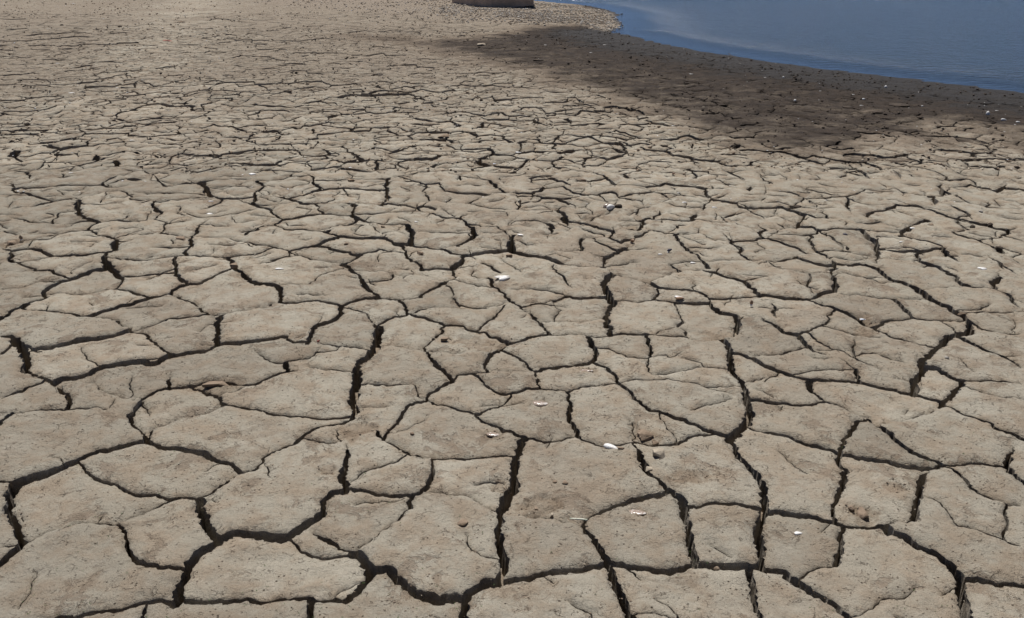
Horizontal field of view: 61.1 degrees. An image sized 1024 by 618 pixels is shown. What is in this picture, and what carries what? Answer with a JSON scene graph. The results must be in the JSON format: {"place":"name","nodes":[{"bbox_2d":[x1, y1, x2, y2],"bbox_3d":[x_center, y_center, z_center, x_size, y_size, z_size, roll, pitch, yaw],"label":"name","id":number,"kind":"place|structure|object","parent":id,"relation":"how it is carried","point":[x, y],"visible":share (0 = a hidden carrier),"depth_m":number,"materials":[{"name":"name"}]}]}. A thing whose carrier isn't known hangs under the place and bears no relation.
{"place":"outdoors","nodes":[
{"label":"outdoors","id":0,"kind":"place"},
{"bbox_2d":[0,0,1023,617],"bbox_3d":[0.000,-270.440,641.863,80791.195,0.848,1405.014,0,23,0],"label":"ground","id":1,"kind":"structure","parent":0,"point":[688,382],"depth_m":3.68,"materials":[{"name":"beige soil"}]},
{"bbox_2d":[7,241,18,245],"bbox_3d":[-2.696,-0.354,4.684,0.058,0.025,0.041,0,23,0],"label":"mud clod","id":2,"kind":"object","parent":1,"relation":"on","point":[9,243],"visible":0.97,"depth_m":4.67,"materials":[{"name":"beige soil"}]},
{"bbox_2d":[175,236,184,239],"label":"mud clod","id":3,"kind":"object","parent":1,"relation":"on","point":[180,237],"visible":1,"depth_m":4.68,"materials":[{"name":"beige soil"}]},
{"bbox_2d":[202,381,228,387],"bbox_3d":[-1.092,0.278,3.205,0.097,0.017,0.027,-2,23,-5],"label":"mud clod","id":4,"kind":"object","parent":1,"relation":"on","point":[213,384],"visible":1,"depth_m":3.20,"materials":[{"name":"beige soil"}]},
{"bbox_2d":[229,262,237,268],"bbox_3d":[-1.377,-0.212,4.308,0.041,0.027,0.044,0,23,0],"label":"mud clod","id":5,"kind":"object","parent":1,"relation":"on","point":[233,265],"visible":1,"depth_m":4.29,"materials":[{"name":"beige soil"}]},
{"bbox_2d":[261,0,622,31],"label":"gravel","id":6,"kind":"structure","parent":1,"relation":"on","point":[555,17],"depth_m":18.87,"materials":[{"name":"grey gravel"}]},
{"bbox_2d":[457,519,467,526],"bbox_3d":[-0.138,0.598,2.433,0.028,0.013,0.030,13,26,28],"label":"mud clod","id":7,"kind":"object","parent":1,"relation":"on","point":[463,522],"visible":1,"depth_m":2.42,"materials":[{"name":"beige soil"}]},
{"bbox_2d":[486,432,498,436],"bbox_3d":[-0.061,0.414,2.874,0.052,0.005,0.025,2,23,6],"label":"mussel shell","id":8,"kind":"object","parent":1,"relation":"on","point":[491,434],"visible":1,"depth_m":2.87},
{"bbox_2d":[452,0,533,7],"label":"pier","id":9,"kind":"structure","parent":1,"relation":"on","point":[504,3],"depth_m":20.53,"materials":[{"name":"concrete"}]},
{"bbox_2d":[495,275,509,280],"bbox_3d":[-0.044,-0.149,4.176,0.077,0.014,0.043,-5,23,-11],"label":"mussel shell","id":10,"kind":"object","parent":1,"relation":"on","point":[503,277],"visible":1,"depth_m":4.17},
{"bbox_2d":[0,0,1023,617],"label":"mud crumbs","id":11,"kind":"object","parent":1,"relation":"on","point":[480,138],"visible":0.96,"depth_m":8.58,"materials":[{"name":"brown soil"}]},
{"bbox_2d":[4,12,1021,205],"bbox_3d":[-1.876,-4.990,15.577,12.671,0.106,23.884,-12,26,-25],"label":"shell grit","id":12,"kind":"object","parent":1,"relation":"on","point":[455,125],"visible":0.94,"depth_m":6.84,"materials":[{"name":"white"}]},
{"bbox_2d":[533,401,547,406],"bbox_3d":[0.099,0.332,3.063,0.063,0.010,0.038,3,23,7],"label":"mussel shell","id":13,"kind":"object","parent":1,"relation":"on","point":[539,403],"visible":1,"depth_m":3.06},
{"bbox_2d":[570,518,586,520],"bbox_3d":[0.187,0.591,2.441,0.050,0.008,0.008,3,23,6],"label":"straw","id":14,"kind":"object","parent":1,"relation":"on","point":[578,519],"visible":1,"depth_m":2.44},
{"bbox_2d":[603,203,614,209],"bbox_3d":[0.590,-0.626,5.267,0.065,0.030,0.065,-13,26,-29],"label":"mussel shell","id":15,"kind":"object","parent":1,"relation":"on","point":[609,206],"visible":1,"depth_m":5.24},
{"bbox_2d":[603,443,617,448],"bbox_3d":[0.318,0.439,2.777,0.061,0.011,0.025,15,27,31],"label":"mussel shell","id":16,"kind":"object","parent":1,"relation":"on","point":[608,446],"visible":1,"depth_m":2.77},
{"bbox_2d":[629,509,646,514],"bbox_3d":[0.358,0.583,2.493,0.057,0.005,0.029,2,23,5],"label":"mussel shell","id":17,"kind":"object","parent":1,"relation":"on","point":[639,512],"visible":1,"depth_m":2.49},
{"bbox_2d":[637,429,653,440],"bbox_3d":[0.438,0.410,2.873,0.049,0.018,0.067,-3,23,-8],"label":"mud clod","id":18,"kind":"object","parent":1,"relation":"on","point":[644,434],"visible":1,"depth_m":2.85,"materials":[{"name":"beige soil"}]},
{"bbox_2d":[646,466,652,471],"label":"mud clod","id":19,"kind":"object","parent":1,"relation":"on","point":[648,468],"visible":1,"depth_m":2.66,"materials":[{"name":"beige soil"}]},
{"bbox_2d":[653,448,664,458],"bbox_3d":[0.465,0.458,2.741,0.040,0.025,0.039,-9,25,-21],"label":"mud clod","id":20,"kind":"object","parent":1,"relation":"on","point":[658,452],"visible":1,"depth_m":2.74,"materials":[{"name":"beige soil"}]},
{"bbox_2d":[856,507,868,519],"bbox_3d":[1.004,0.588,2.486,0.034,0.029,0.049,0,23,0],"label":"mud clod","id":21,"kind":"object","parent":1,"relation":"on","point":[861,513],"visible":1,"depth_m":2.48,"materials":[{"name":"beige soil"}]},
{"bbox_2d":[889,103,909,105],"bbox_3d":[3.843,-2.023,8.608,0.184,0.023,0.164,0,23,0],"label":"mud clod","id":22,"kind":"object","parent":1,"relation":"on","point":[898,104],"visible":0.98,"depth_m":8.58,"materials":[{"name":"soil"}]},
{"bbox_2d":[995,246,1002,251],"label":"mud clod","id":23,"kind":"object","parent":1,"relation":"on","point":[999,248],"visible":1,"depth_m":4.54,"materials":[{"name":"brown soil"}]},
{"bbox_2d":[534,0,1023,92],"bbox_3d":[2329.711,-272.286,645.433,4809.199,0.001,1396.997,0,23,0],"label":"water","id":24,"kind":"structure","parent":0,"point":[979,43],"depth_m":15.88,"materials":[{"name":"blue liquid"}]}
]}

